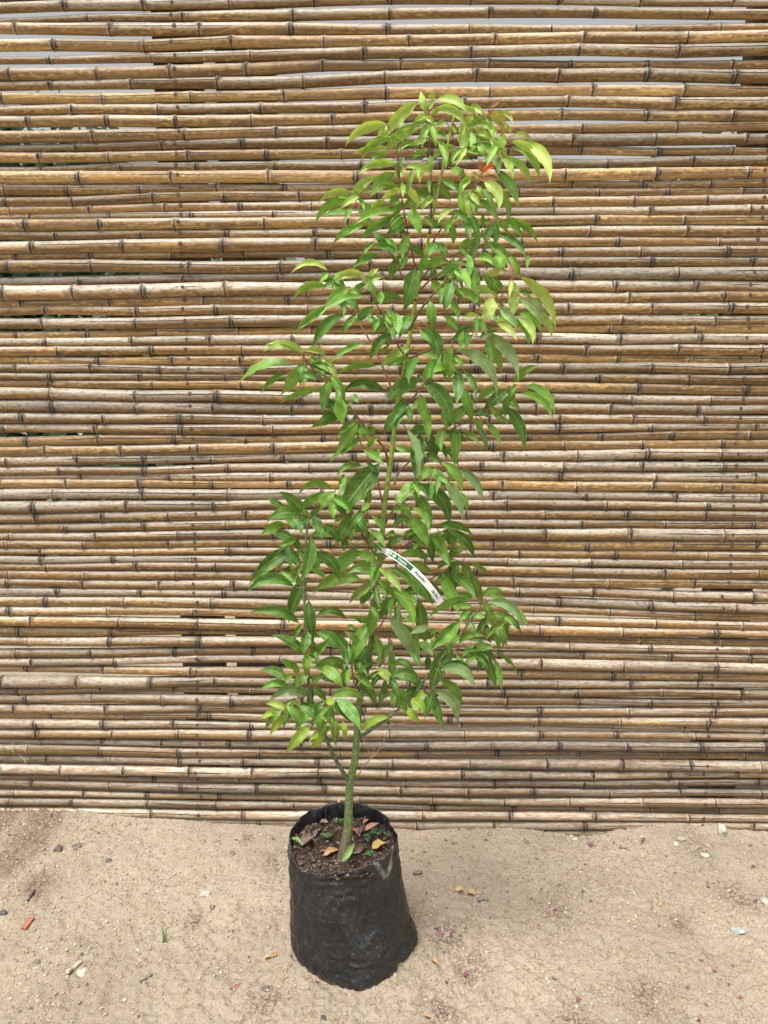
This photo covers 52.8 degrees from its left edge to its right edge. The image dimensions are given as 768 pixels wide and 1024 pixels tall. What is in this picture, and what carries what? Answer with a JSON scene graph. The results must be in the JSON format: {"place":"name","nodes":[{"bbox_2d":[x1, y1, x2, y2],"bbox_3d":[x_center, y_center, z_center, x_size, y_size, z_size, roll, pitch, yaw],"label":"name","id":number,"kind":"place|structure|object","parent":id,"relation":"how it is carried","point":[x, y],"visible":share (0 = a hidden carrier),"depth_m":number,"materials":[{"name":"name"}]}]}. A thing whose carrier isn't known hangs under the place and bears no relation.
{"place":"outdoors","nodes":[
{"label":"outdoors","id":0,"kind":"place"},
{"bbox_2d":[0,5,745,356],"label":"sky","id":1,"kind":"structure","parent":0,"point":[529,21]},
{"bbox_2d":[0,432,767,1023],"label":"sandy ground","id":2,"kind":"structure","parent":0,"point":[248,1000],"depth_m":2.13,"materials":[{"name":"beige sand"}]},
{"bbox_2d":[20,917,34,930],"bbox_3d":[-0.984,1.137,2.138,0.018,0.018,0.038,2,11,12],"label":"brick splinter","id":3,"kind":"object","parent":2,"relation":"on","point":[27,923],"visible":1,"depth_m":2.13,"materials":[{"name":"orange brick"}]},
{"bbox_2d":[25,889,34,900],"bbox_3d":[-1.029,1.117,2.254,0.008,0.010,0.051,0,10,0],"label":"stick","id":4,"kind":"object","parent":2,"relation":"on","point":[30,895],"visible":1,"depth_m":2.25,"materials":[{"name":"brown wood"}]},
{"bbox_2d":[33,959,40,964],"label":"clod","id":5,"kind":"object","parent":2,"relation":"on","point":[37,961],"visible":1,"depth_m":1.99,"materials":[{"name":"soil"}]},
{"bbox_2d":[53,844,62,851],"bbox_3d":[-1.025,1.062,2.439,0.027,0.022,0.031,0,10,0],"label":"clod","id":6,"kind":"object","parent":2,"relation":"on","point":[58,847],"visible":1,"depth_m":2.43,"materials":[{"name":"soil"}]},
{"bbox_2d":[65,960,81,974],"bbox_3d":[-0.786,1.152,1.959,0.014,0.018,0.048,4,11,22],"label":"stick","id":7,"kind":"object","parent":2,"relation":"on","point":[68,971],"visible":1,"depth_m":1.96,"materials":[{"name":"brown wood"}]},
{"bbox_2d":[72,842,81,849],"bbox_3d":[-0.977,1.061,2.457,0.030,0.019,0.027,9,14,41],"label":"clod","id":8,"kind":"object","parent":2,"relation":"on","point":[76,846],"visible":1,"depth_m":2.45,"materials":[{"name":"soil"}]},
{"bbox_2d":[76,968,87,976],"bbox_3d":[-0.758,1.160,1.948,0.030,0.019,0.023,-5,12,-27],"label":"stone","id":9,"kind":"object","parent":2,"relation":"on","point":[81,973],"visible":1,"depth_m":1.94,"materials":[{"name":"white stone"}]},
{"bbox_2d":[139,973,152,982],"bbox_3d":[-0.593,1.162,1.929,0.034,0.013,0.010,-9,13,-39],"label":"stick","id":10,"kind":"object","parent":2,"relation":"on","point":[145,978],"visible":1,"depth_m":1.93,"materials":[{"name":"brown wood"}]},
{"bbox_2d":[161,923,166,942],"bbox_3d":[-0.584,1.119,2.056,0.014,0.061,0.007,0,10,0],"label":"grass sprout","id":11,"kind":"object","parent":2,"relation":"on","point":[164,937],"depth_m":2.05,"materials":[{"name":"green plant"}]},
{"bbox_2d":[199,891,210,896],"bbox_3d":[-0.516,1.105,2.236,0.036,0.023,0.020,0,10,0],"label":"stone","id":12,"kind":"object","parent":2,"relation":"on","point":[205,894],"visible":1,"depth_m":2.23,"materials":[{"name":"white stone"}]},
{"bbox_2d":[233,983,240,990],"bbox_3d":[-0.364,1.177,1.917,0.016,0.011,0.032,4,11,20],"label":"bark chip","id":13,"kind":"object","parent":2,"relation":"on","point":[236,986],"visible":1,"depth_m":1.91,"materials":[{"name":"wood"}]},
{"bbox_2d":[261,985,268,991],"bbox_3d":[-0.293,1.169,1.900,0.022,0.015,0.016,0,10,0],"label":"clod","id":14,"kind":"object","parent":2,"relation":"on","point":[264,988],"visible":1,"depth_m":1.90,"materials":[{"name":"soil"}]},
{"bbox_2d":[288,802,417,990],"bbox_3d":[-0.085,0.978,2.027,0.315,0.346,0.307,7,13,34],"label":"planting bag","id":15,"kind":"object","parent":2,"relation":"on","point":[356,933],"visible":0.85,"depth_m":1.91,"materials":[{"name":"black plastic"}]},
{"bbox_2d":[291,836,302,845],"bbox_3d":[-0.224,0.846,1.992,0.042,0.015,0.016,8,13,38],"label":"fallen leaf","id":16,"kind":"object","parent":15,"relation":"in","point":[297,839],"visible":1,"depth_m":2.00,"materials":[{"name":"green plant"}]},
{"bbox_2d":[287,817,394,880],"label":"potting soil","id":17,"kind":"structure","parent":15,"relation":"in","point":[332,839],"depth_m":2.00,"materials":[{"name":"brown soil"}]},
{"bbox_2d":[298,833,314,845],"bbox_3d":[-0.197,0.847,2.002,0.052,0.026,0.020,-7,12,-34],"label":"dead leaf","id":18,"kind":"object","parent":17,"relation":"on","point":[305,837],"visible":1,"depth_m":2.00,"materials":[{"name":"brown plant"}]},
{"bbox_2d":[323,847,338,855],"bbox_3d":[-0.133,0.864,1.969,0.042,0.017,0.018,-5,11,-25],"label":"dead leaf","id":19,"kind":"object","parent":17,"relation":"on","point":[328,850],"visible":0.95,"depth_m":1.97,"materials":[{"name":"orange plant"}]},
{"bbox_2d":[353,843,362,853],"bbox_3d":[-0.062,0.855,1.967,0.015,0.020,0.034,10,14,43],"label":"dead leaf","id":20,"kind":"object","parent":17,"relation":"on","point":[358,847],"visible":0.99,"depth_m":1.97,"materials":[{"name":"brown plant"}]},
{"bbox_2d":[359,825,364,833],"bbox_3d":[-0.058,0.839,2.053,0.012,0.012,0.040,3,11,15],"label":"dead leaf","id":21,"kind":"object","parent":17,"relation":"on","point":[361,827],"visible":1,"depth_m":2.05,"materials":[{"name":"brown plant"}]},
{"bbox_2d":[364,822,377,830],"bbox_3d":[-0.032,0.840,2.067,0.048,0.014,0.016,-7,12,-33],"label":"dead leaf","id":22,"kind":"object","parent":17,"relation":"on","point":[369,826],"visible":1,"depth_m":2.06,"materials":[{"name":"brown plant"}]},
{"bbox_2d":[372,839,384,848],"bbox_3d":[-0.015,0.853,1.986,0.026,0.017,0.030,9,14,41],"label":"dead leaf","id":23,"kind":"object","parent":17,"relation":"on","point":[377,843],"visible":1,"depth_m":1.99,"materials":[{"name":"yellow plant"}]},
{"bbox_2d":[238,91,555,862],"bbox_3d":[0.046,0.015,1.736,0.723,1.795,0.307,-1,10,-6],"label":"potted sapling","id":24,"kind":"object","parent":17,"relation":"on","point":[357,486],"visible":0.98,"depth_m":1.72,"materials":[{"name":"green plant"}]},
{"bbox_2d":[377,544,442,604],"bbox_3d":[0.048,0.141,1.766,0.172,0.135,0.055,6,12,29],"label":"plant tag","id":25,"kind":"object","parent":24,"relation":"attached to","point":[418,575],"visible":0.97,"depth_m":1.74,"materials":[{"name":"white plastic"}]},
{"bbox_2d":[342,843,354,861],"bbox_3d":[-0.085,0.840,1.913,0.010,0.032,0.050,10,14,42],"label":"fallen leaf","id":26,"kind":"object","parent":15,"relation":"in","point":[348,852],"visible":1,"depth_m":1.91,"materials":[{"name":"green plant"}]},
{"bbox_2d":[0,0,767,836],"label":"bamboo fence","id":27,"kind":"object","parent":2,"relation":"on","point":[616,268],"visible":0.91,"depth_m":2.34,"materials":[{"name":"brown wood"}]},
{"bbox_2d":[0,90,767,588],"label":"shrubbery","id":28,"kind":"object","parent":2,"relation":"on","point":[22,434],"visible":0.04,"depth_m":5.32,"materials":[{"name":"green plant"}]},
{"bbox_2d":[413,870,421,874],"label":"clod","id":29,"kind":"object","parent":2,"relation":"on","point":[417,872],"visible":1,"depth_m":2.34,"materials":[{"name":"soil"}]},
{"bbox_2d":[467,888,474,893],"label":"fallen leaf","id":30,"kind":"object","parent":2,"relation":"on","point":[471,890],"visible":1,"depth_m":2.25,"materials":[{"name":"plant"}]},
{"bbox_2d":[476,897,487,900],"bbox_3d":[0.284,1.117,2.233,0.033,0.012,0.010,-1,10,-3],"label":"stick","id":31,"kind":"object","parent":2,"relation":"on","point":[482,899],"visible":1,"depth_m":2.23,"materials":[{"name":"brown wood"}]},
{"bbox_2d":[676,836,685,842],"bbox_3d":[0.956,1.051,2.486,0.027,0.020,0.030,9,14,42],"label":"stone","id":32,"kind":"object","parent":2,"relation":"on","point":[681,839],"visible":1,"depth_m":2.48,"materials":[{"name":"beige stone"}]},
{"bbox_2d":[700,853,709,856],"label":"stone","id":33,"kind":"object","parent":2,"relation":"on","point":[704,855],"visible":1,"depth_m":2.42,"materials":[{"name":"white stone"}]},
{"bbox_2d":[718,823,726,836],"bbox_3d":[1.102,1.040,2.521,0.029,0.043,0.042,0,10,0],"label":"stone","id":34,"kind":"object","parent":2,"relation":"on","point":[722,830],"visible":0.99,"depth_m":2.51,"materials":[{"name":"white stone"}]},
{"bbox_2d":[730,927,746,934],"bbox_3d":[0.968,1.143,2.113,0.042,0.014,0.022,3,11,14],"label":"stone","id":35,"kind":"object","parent":2,"relation":"on","point":[737,930],"visible":1,"depth_m":2.11,"materials":[{"name":"white stone"}]},
{"bbox_2d":[760,897,767,904],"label":"stone","id":36,"kind":"object","parent":2,"relation":"on","point":[763,901],"visible":1,"depth_m":2.21,"materials":[{"name":"white stone"}]}
]}

